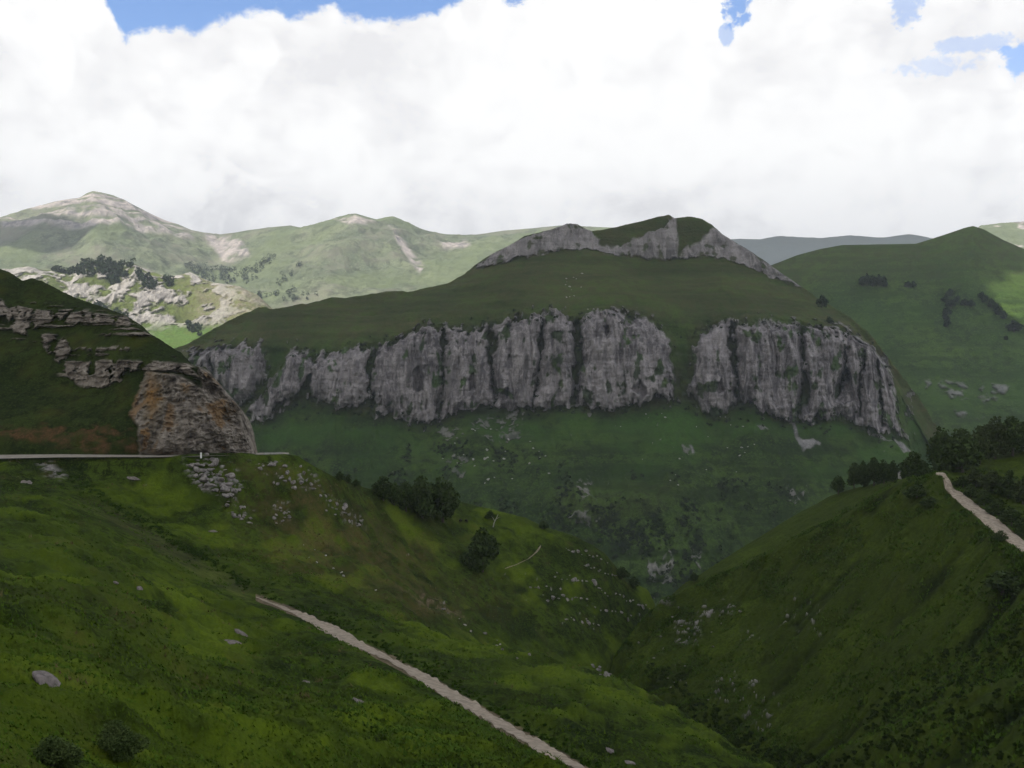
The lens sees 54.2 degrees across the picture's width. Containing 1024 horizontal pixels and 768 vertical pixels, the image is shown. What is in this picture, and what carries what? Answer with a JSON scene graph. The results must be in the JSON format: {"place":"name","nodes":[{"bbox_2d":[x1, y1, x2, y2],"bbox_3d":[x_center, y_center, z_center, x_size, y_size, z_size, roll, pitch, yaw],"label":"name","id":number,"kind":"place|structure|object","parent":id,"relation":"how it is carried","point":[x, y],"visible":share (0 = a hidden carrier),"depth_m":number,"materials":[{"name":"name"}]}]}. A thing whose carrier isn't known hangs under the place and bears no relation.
{"place":"outdoors","nodes":[
{"label":"outdoors","id":0,"kind":"place"},
{"bbox_2d":[0,269,257,458],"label":"roadside knoll","id":1,"kind":"structure","parent":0,"point":[78,376],"depth_m":329.74,"materials":[{"name":"green plant"}]},
{"bbox_2d":[2,259,271,347],"bbox_3d":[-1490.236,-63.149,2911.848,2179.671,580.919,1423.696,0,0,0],"label":"rocky ridge","id":2,"kind":"structure","parent":0,"point":[162,311],"depth_m":2638.83,"materials":[{"name":"grey stone"}]},
{"bbox_2d":[51,254,202,335],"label":"wood","id":3,"kind":"object","parent":2,"relation":"on","point":[109,266],"visible":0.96,"depth_m":2709.41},
{"bbox_2d":[0,452,288,458],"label":"road","id":4,"kind":"structure","parent":0,"point":[43,456],"depth_m":307.22,"materials":[{"name":"grey asphalt"}]},
{"bbox_2d":[263,452,282,454],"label":"road parapet","id":5,"kind":"structure","parent":4,"relation":"on","point":[273,453],"depth_m":329.40,"materials":[{"name":"concrete"}]},
{"bbox_2d":[0,191,611,308],"bbox_3d":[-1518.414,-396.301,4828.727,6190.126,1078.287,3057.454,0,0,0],"label":"mountains","id":6,"kind":"structure","parent":0,"point":[348,255],"depth_m":4283.20,"materials":[{"name":"green plant"}]},
{"bbox_2d":[185,253,317,301],"bbox_3d":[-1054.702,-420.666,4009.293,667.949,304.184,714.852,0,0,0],"label":"wood","id":7,"kind":"object","parent":6,"relation":"on","point":[243,274],"visible":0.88,"depth_m":4201.59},
{"bbox_2d":[0,453,773,767],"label":"hillside","id":8,"kind":"structure","parent":0,"point":[173,497],"depth_m":195.34,"materials":[{"name":"green plant"}]},
{"bbox_2d":[20,480,31,483],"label":"boulder","id":9,"kind":"object","parent":8,"relation":"on","point":[25,481],"visible":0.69,"depth_m":282.02,"materials":[{"name":"stone"}]},
{"bbox_2d":[32,670,60,686],"bbox_3d":[-24.753,15.856,53.378,1.893,0.556,1.336,42,-2,-8],"label":"boulder","id":10,"kind":"object","parent":8,"relation":"on","point":[40,677],"visible":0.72,"depth_m":53.19,"materials":[{"name":"stone"}]},
{"bbox_2d":[31,735,85,767],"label":"shrub","id":11,"kind":"object","parent":8,"relation":"on","point":[50,750],"visible":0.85,"depth_m":32.44,"materials":[{"name":"green plant"}]},
{"bbox_2d":[94,718,150,762],"bbox_3d":[-16.244,14.744,41.487,2.084,1.898,2.557,0,0,-44],"label":"shrub","id":12,"kind":"object","parent":8,"relation":"on","point":[120,740],"visible":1,"depth_m":40.91,"materials":[{"name":"green plant"}]},
{"bbox_2d":[127,477,139,479],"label":"boulder","id":13,"kind":"object","parent":8,"relation":"on","point":[133,478],"visible":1,"depth_m":299.08,"materials":[{"name":"stone"}]},
{"bbox_2d":[193,466,199,472],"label":"boulder","id":14,"kind":"object","parent":8,"relation":"on","point":[195,468],"visible":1,"depth_m":303.56,"materials":[{"name":"stone"}]},
{"bbox_2d":[199,474,207,481],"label":"boulder","id":15,"kind":"object","parent":8,"relation":"on","point":[203,477],"visible":1,"depth_m":302.94,"materials":[{"name":"stone"}]},
{"bbox_2d":[220,485,229,491],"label":"boulder","id":16,"kind":"object","parent":8,"relation":"on","point":[224,488],"visible":1,"depth_m":304.83,"materials":[{"name":"stone"}]},
{"bbox_2d":[225,482,233,485],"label":"boulder","id":17,"kind":"object","parent":8,"relation":"on","point":[229,483],"visible":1,"depth_m":307.22,"materials":[{"name":"stone"}]},
{"bbox_2d":[225,473,234,478],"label":"boulder","id":18,"kind":"object","parent":8,"relation":"on","point":[231,475],"visible":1,"depth_m":308.49,"materials":[{"name":"stone"}]},
{"bbox_2d":[225,639,241,643],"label":"boulder","id":19,"kind":"object","parent":8,"relation":"on","point":[232,641],"visible":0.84,"depth_m":163.47,"materials":[{"name":"stone"}]},
{"bbox_2d":[231,488,237,492],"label":"boulder","id":20,"kind":"object","parent":8,"relation":"on","point":[234,490],"visible":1,"depth_m":306.31,"materials":[{"name":"stone"}]},
{"bbox_2d":[235,629,247,636],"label":"boulder","id":21,"kind":"object","parent":8,"relation":"on","point":[237,631],"visible":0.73,"depth_m":167.97,"materials":[{"name":"stone"}]},
{"bbox_2d":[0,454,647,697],"bbox_3d":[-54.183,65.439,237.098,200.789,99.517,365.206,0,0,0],"label":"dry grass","id":22,"kind":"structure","parent":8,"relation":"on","point":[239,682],"depth_m":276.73,"materials":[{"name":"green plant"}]},
{"bbox_2d":[67,475,601,767],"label":"verge plants","id":23,"kind":"object","parent":8,"relation":"on","point":[552,743],"visible":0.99,"depth_m":198.90,"materials":[{"name":"green plant"}]},
{"bbox_2d":[334,471,344,480],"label":"tree","id":24,"kind":"object","parent":8,"relation":"on","point":[339,476],"visible":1,"depth_m":348.59,"materials":[{"name":"green plant"}]},
{"bbox_2d":[343,474,351,482],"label":"tree","id":25,"kind":"object","parent":8,"relation":"on","point":[347,479],"visible":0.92,"depth_m":355.80,"materials":[{"name":"green plant"}]},
{"bbox_2d":[352,479,360,485],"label":"tree","id":26,"kind":"object","parent":8,"relation":"on","point":[356,482],"visible":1,"depth_m":361.78,"materials":[{"name":"green plant"}]},
{"bbox_2d":[0,481,760,767],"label":"bracken","id":27,"kind":"object","parent":8,"relation":"on","point":[465,713],"visible":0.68,"depth_m":108.37,"materials":[{"name":"green plant"}]},
{"bbox_2d":[371,476,396,500],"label":"tree","id":28,"kind":"object","parent":8,"relation":"on","point":[385,490],"visible":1,"depth_m":377.66,"materials":[{"name":"green plant"}]},
{"bbox_2d":[388,482,405,505],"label":"tree","id":29,"kind":"object","parent":8,"relation":"on","point":[397,496],"visible":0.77,"depth_m":384.17,"materials":[{"name":"green plant"}]},
{"bbox_2d":[397,481,420,511],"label":"tree","id":30,"kind":"object","parent":8,"relation":"on","point":[411,494],"visible":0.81,"depth_m":392.15,"materials":[{"name":"green plant"}]},
{"bbox_2d":[408,475,437,518],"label":"tree","id":31,"kind":"object","parent":8,"relation":"on","point":[422,506],"visible":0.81,"depth_m":394.62,"materials":[{"name":"green plant"}]},
{"bbox_2d":[429,476,459,522],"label":"tree","id":32,"kind":"object","parent":8,"relation":"on","point":[445,499],"visible":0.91,"depth_m":400.81,"materials":[{"name":"green plant"}]},
{"bbox_2d":[460,527,501,572],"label":"tree","id":33,"kind":"object","parent":8,"relation":"on","point":[482,547],"visible":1,"depth_m":379.70,"materials":[{"name":"green plant"}]},
{"bbox_2d":[485,510,495,518],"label":"shrub","id":34,"kind":"object","parent":8,"relation":"on","point":[489,514],"visible":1,"depth_m":426.19,"materials":[{"name":"green plant"}]},
{"bbox_2d":[505,545,540,568],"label":"footpath","id":35,"kind":"structure","parent":8,"relation":"on","point":[528,558],"depth_m":410.88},
{"bbox_2d":[539,520,548,528],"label":"shrub","id":36,"kind":"object","parent":8,"relation":"on","point":[544,525],"visible":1,"depth_m":435.32,"materials":[{"name":"green plant"}]},
{"bbox_2d":[606,747,613,753],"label":"boulder","id":37,"kind":"object","parent":8,"relation":"on","point":[609,750],"visible":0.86,"depth_m":121.89,"materials":[{"name":"stone"}]},
{"bbox_2d":[617,566,629,579],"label":"shrub","id":38,"kind":"object","parent":8,"relation":"on","point":[621,573],"visible":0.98,"depth_m":449.90,"materials":[{"name":"green plant"}]},
{"bbox_2d":[625,760,635,764],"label":"boulder","id":39,"kind":"object","parent":8,"relation":"on","point":[628,762],"visible":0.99,"depth_m":117.30,"materials":[{"name":"stone"}]},
{"bbox_2d":[629,576,640,586],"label":"shrub","id":40,"kind":"object","parent":8,"relation":"on","point":[633,582],"visible":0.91,"depth_m":455.91,"materials":[{"name":"green plant"}]},
{"bbox_2d":[256,597,584,767],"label":"dirt track","id":41,"kind":"structure","parent":0,"point":[474,706],"depth_m":149.82,"materials":[{"name":"grey gravel"}]},
{"bbox_2d":[0,0,1023,238],"label":"sky","id":42,"kind":"structure","parent":0,"point":[749,119],"materials":[{"name":"white"}]},
{"bbox_2d":[174,215,939,605],"bbox_3d":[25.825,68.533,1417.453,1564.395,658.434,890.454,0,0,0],"label":"mountain","id":43,"kind":"structure","parent":0,"point":[684,277],"depth_m":1268.56,"materials":[{"name":"green plant"}]},
{"bbox_2d":[246,304,895,598],"bbox_3d":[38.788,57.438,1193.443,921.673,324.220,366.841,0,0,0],"label":"scrub","id":44,"kind":"object","parent":43,"relation":"on","point":[644,536],"visible":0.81,"depth_m":1110.19,"materials":[{"name":"green plant"}]},
{"bbox_2d":[816,295,828,306],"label":"tree","id":45,"kind":"object","parent":43,"relation":"on","point":[823,300],"visible":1,"depth_m":1408.80,"materials":[{"name":"green plant"}]},
{"bbox_2d":[826,316,833,322],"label":"shrub","id":46,"kind":"object","parent":43,"relation":"on","point":[829,319],"visible":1,"depth_m":1304.23,"materials":[{"name":"green plant"}]},
{"bbox_2d":[609,449,1023,767],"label":"hillside","id":47,"kind":"structure","parent":0,"point":[768,677],"depth_m":313.75,"materials":[{"name":"green plant"}]},
{"bbox_2d":[688,572,698,580],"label":"shrub","id":48,"kind":"object","parent":47,"relation":"on","point":[693,576],"visible":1,"depth_m":425.45,"materials":[{"name":"green plant"}]},
{"bbox_2d":[608,468,1023,767],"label":"bracken","id":49,"kind":"object","parent":47,"relation":"on","point":[1008,673],"visible":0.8,"depth_m":293.79,"materials":[{"name":"green plant"}]},
{"bbox_2d":[629,608,1023,767],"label":"heath","id":50,"kind":"object","parent":47,"relation":"on","point":[901,741],"visible":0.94,"depth_m":226.77,"materials":[{"name":"green plant"}]},
{"bbox_2d":[829,475,845,494],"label":"tree","id":51,"kind":"object","parent":47,"relation":"on","point":[838,484],"visible":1,"depth_m":457.75,"materials":[{"name":"green plant"}]},
{"bbox_2d":[846,462,858,488],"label":"tree","id":52,"kind":"object","parent":47,"relation":"on","point":[851,480],"visible":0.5,"depth_m":460.10,"materials":[{"name":"green plant"}]},
{"bbox_2d":[854,460,869,486],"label":"tree","id":53,"kind":"object","parent":47,"relation":"on","point":[859,470],"visible":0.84,"depth_m":449.13,"materials":[{"name":"green plant"}]},
{"bbox_2d":[863,457,883,485],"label":"tree","id":54,"kind":"object","parent":47,"relation":"on","point":[870,473],"visible":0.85,"depth_m":441.96,"materials":[{"name":"green plant"}]},
{"bbox_2d":[876,459,889,483],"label":"tree","id":55,"kind":"object","parent":47,"relation":"on","point":[880,467],"visible":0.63,"depth_m":433.05,"materials":[{"name":"green plant"}]},
{"bbox_2d":[883,460,898,480],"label":"tree","id":56,"kind":"object","parent":47,"relation":"on","point":[891,473],"visible":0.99,"depth_m":419.88,"materials":[{"name":"green plant"}]},
{"bbox_2d":[901,483,925,497],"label":"shrub","id":57,"kind":"object","parent":47,"relation":"on","point":[913,491],"visible":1,"depth_m":340.10,"materials":[{"name":"green plant"}]},
{"bbox_2d":[897,451,932,478],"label":"tree","id":58,"kind":"object","parent":47,"relation":"on","point":[908,468],"visible":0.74,"depth_m":365.96,"materials":[{"name":"green plant"}]},
{"bbox_2d":[918,496,936,506],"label":"shrub","id":59,"kind":"object","parent":47,"relation":"on","point":[928,502],"visible":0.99,"depth_m":330.62,"materials":[{"name":"green plant"}]},
{"bbox_2d":[925,426,950,466],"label":"tree","id":60,"kind":"object","parent":47,"relation":"on","point":[938,438],"visible":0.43,"depth_m":390.09,"materials":[{"name":"green plant"}]},
{"bbox_2d":[929,428,984,472],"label":"tree","id":61,"kind":"object","parent":47,"relation":"on","point":[963,452],"visible":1,"depth_m":363.49,"materials":[{"name":"green plant"}]},
{"bbox_2d":[952,475,971,486],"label":"shrub","id":62,"kind":"object","parent":47,"relation":"on","point":[959,482],"visible":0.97,"depth_m":344.21,"materials":[{"name":"green plant"}]},
{"bbox_2d":[963,483,980,496],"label":"shrub","id":63,"kind":"object","parent":47,"relation":"on","point":[972,491],"visible":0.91,"depth_m":332.37,"materials":[{"name":"green plant"}]},
{"bbox_2d":[965,468,984,487],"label":"shrub","id":64,"kind":"object","parent":47,"relation":"on","point":[973,476],"visible":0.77,"depth_m":341.53,"materials":[{"name":"green plant"}]},
{"bbox_2d":[974,489,994,504],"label":"shrub","id":65,"kind":"object","parent":47,"relation":"on","point":[984,496],"visible":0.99,"depth_m":321.85,"materials":[{"name":"green plant"}]},
{"bbox_2d":[971,425,999,463],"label":"tree","id":66,"kind":"object","parent":47,"relation":"on","point":[990,449],"visible":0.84,"depth_m":377.35,"materials":[{"name":"green plant"}]},
{"bbox_2d":[978,470,1000,491],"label":"shrub","id":67,"kind":"object","parent":47,"relation":"on","point":[989,482],"visible":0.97,"depth_m":332.91,"materials":[{"name":"green plant"}]},
{"bbox_2d":[985,497,1006,514],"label":"shrub","id":68,"kind":"object","parent":47,"relation":"on","point":[993,508],"visible":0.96,"depth_m":309.47,"materials":[{"name":"green plant"}]},
{"bbox_2d":[990,530,1007,540],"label":"shrub","id":69,"kind":"object","parent":47,"relation":"on","point":[998,535],"visible":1,"depth_m":278.75,"materials":[{"name":"green plant"}]},
{"bbox_2d":[983,416,1015,458],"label":"tree","id":70,"kind":"object","parent":47,"relation":"on","point":[998,432],"visible":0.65,"depth_m":385.94,"materials":[{"name":"green plant"}]},
{"bbox_2d":[980,570,1021,595],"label":"shrub","id":71,"kind":"object","parent":47,"relation":"on","point":[1002,580],"visible":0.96,"depth_m":253.09,"materials":[{"name":"green plant"}]},
{"bbox_2d":[990,470,1017,497],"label":"shrub","id":72,"kind":"object","parent":47,"relation":"on","point":[1006,486],"visible":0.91,"depth_m":329.95,"materials":[{"name":"green plant"}]},
{"bbox_2d":[996,506,1021,525],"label":"shrub","id":73,"kind":"object","parent":47,"relation":"on","point":[1011,516],"visible":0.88,"depth_m":297.82,"materials":[{"name":"green plant"}]},
{"bbox_2d":[1003,416,1023,455],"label":"tree","id":74,"kind":"object","parent":47,"relation":"on","point":[1015,431],"visible":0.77,"depth_m":387.35,"materials":[{"name":"green plant"}]},
{"bbox_2d":[1011,516,1023,534],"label":"shrub","id":75,"kind":"object","parent":47,"relation":"on","point":[1020,527],"visible":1,"depth_m":289.06,"materials":[{"name":"green plant"}]},
{"bbox_2d":[1013,479,1023,503],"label":"shrub","id":76,"kind":"object","parent":47,"relation":"on","point":[1018,494],"visible":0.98,"depth_m":322.24,"materials":[{"name":"green plant"}]},
{"bbox_2d":[731,234,932,264],"bbox_3d":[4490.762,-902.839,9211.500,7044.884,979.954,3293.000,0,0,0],"label":"distant ridge","id":77,"kind":"structure","parent":0,"point":[773,250],"depth_m":8725.33,"materials":[{"name":"grey"}]},
{"bbox_2d":[866,238,925,244],"bbox_3d":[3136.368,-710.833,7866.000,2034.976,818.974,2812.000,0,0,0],"label":"distant spur","id":78,"kind":"structure","parent":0,"point":[907,241],"depth_m":7523.72,"materials":[{"name":"grey"}]},
{"bbox_2d":[771,226,1023,454],"bbox_3d":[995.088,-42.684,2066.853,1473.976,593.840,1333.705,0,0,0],"label":"green hill","id":79,"kind":"structure","parent":0,"point":[965,369],"depth_m":1909.19,"materials":[{"name":"green plant"}]},
{"bbox_2d":[858,276,865,285],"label":"tree","id":80,"kind":"object","parent":79,"relation":"on","point":[861,280],"visible":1,"depth_m":1990.13,"materials":[{"name":"green plant"}]},
{"bbox_2d":[863,273,871,283],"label":"tree","id":81,"kind":"object","parent":79,"relation":"on","point":[867,277],"visible":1,"depth_m":1990.96,"materials":[{"name":"green plant"}]},
{"bbox_2d":[869,275,877,286],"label":"tree","id":82,"kind":"object","parent":79,"relation":"on","point":[873,279],"visible":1,"depth_m":1985.50,"materials":[{"name":"green plant"}]},
{"bbox_2d":[874,274,882,284],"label":"tree","id":83,"kind":"object","parent":79,"relation":"on","point":[879,277],"visible":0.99,"depth_m":1986.78,"materials":[{"name":"green plant"}]},
{"bbox_2d":[880,276,887,285],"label":"tree","id":84,"kind":"object","parent":79,"relation":"on","point":[884,282],"visible":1,"depth_m":1983.42,"materials":[{"name":"green plant"}]},
{"bbox_2d":[904,280,910,287],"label":"tree","id":85,"kind":"object","parent":79,"relation":"on","point":[908,282],"visible":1,"depth_m":1974.04,"materials":[{"name":"green plant"}]},
{"bbox_2d":[940,294,948,301],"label":"tree","id":86,"kind":"object","parent":79,"relation":"on","point":[945,298],"visible":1,"depth_m":1918.72,"materials":[{"name":"green plant"}]},
{"bbox_2d":[942,313,949,318],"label":"tree","id":87,"kind":"object","parent":79,"relation":"on","point":[944,315],"visible":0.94,"depth_m":1879.79,"materials":[{"name":"green plant"}]},
{"bbox_2d":[942,306,952,313],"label":"tree","id":88,"kind":"object","parent":79,"relation":"on","point":[947,310],"visible":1,"depth_m":1892.46,"materials":[{"name":"green plant"}]},
{"bbox_2d":[943,318,951,326],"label":"tree","id":89,"kind":"object","parent":79,"relation":"on","point":[946,322],"visible":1,"depth_m":1862.77,"materials":[{"name":"green plant"}]},
{"bbox_2d":[944,299,955,306],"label":"tree","id":90,"kind":"object","parent":79,"relation":"on","point":[949,303],"visible":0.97,"depth_m":1909.37,"materials":[{"name":"green plant"}]},
{"bbox_2d":[945,288,954,295],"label":"tree","id":91,"kind":"object","parent":79,"relation":"on","point":[950,292],"visible":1,"depth_m":1928.41,"materials":[{"name":"green plant"}]},
{"bbox_2d":[960,298,967,304],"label":"tree","id":92,"kind":"object","parent":79,"relation":"on","point":[965,301],"visible":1,"depth_m":1902.71,"materials":[{"name":"green plant"}]},
{"bbox_2d":[966,299,975,305],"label":"tree","id":93,"kind":"object","parent":79,"relation":"on","point":[970,303],"visible":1,"depth_m":1892.87,"materials":[{"name":"green plant"}]},
{"bbox_2d":[977,291,984,297],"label":"tree","id":94,"kind":"object","parent":79,"relation":"on","point":[981,294],"visible":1,"depth_m":1909.82,"materials":[{"name":"green plant"}]},
{"bbox_2d":[981,294,988,301],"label":"tree","id":95,"kind":"object","parent":79,"relation":"on","point":[985,298],"visible":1,"depth_m":1898.83,"materials":[{"name":"green plant"}]},
{"bbox_2d":[987,298,994,306],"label":"tree","id":96,"kind":"object","parent":79,"relation":"on","point":[990,302],"visible":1,"depth_m":1892.08,"materials":[{"name":"green plant"}]},
{"bbox_2d":[991,302,1000,310],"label":"tree","id":97,"kind":"object","parent":79,"relation":"on","point":[995,306],"visible":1,"depth_m":1881.96,"materials":[{"name":"green plant"}]},
{"bbox_2d":[995,306,1002,314],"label":"tree","id":98,"kind":"object","parent":79,"relation":"on","point":[999,310],"visible":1,"depth_m":1874.52,"materials":[{"name":"green plant"}]},
{"bbox_2d":[999,310,1007,318],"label":"tree","id":99,"kind":"object","parent":79,"relation":"on","point":[1003,314],"visible":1,"depth_m":1864.32,"materials":[{"name":"green plant"}]},
{"bbox_2d":[1005,319,1023,331],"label":"tree","id":100,"kind":"object","parent":79,"relation":"on","point":[1013,326],"visible":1,"depth_m":1827.56,"materials":[{"name":"green plant"}]},
{"bbox_2d":[936,472,1023,551],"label":"gravel road","id":101,"kind":"structure","parent":0,"point":[985,518],"depth_m":306.65,"materials":[{"name":"grey gravel"}]},
{"bbox_2d":[978,221,1023,248],"bbox_3d":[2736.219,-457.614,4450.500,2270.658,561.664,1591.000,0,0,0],"label":"sunlit far ridge","id":102,"kind":"structure","parent":0,"point":[1011,232],"depth_m":4176.63,"materials":[{"name":"green plant"}]}
]}

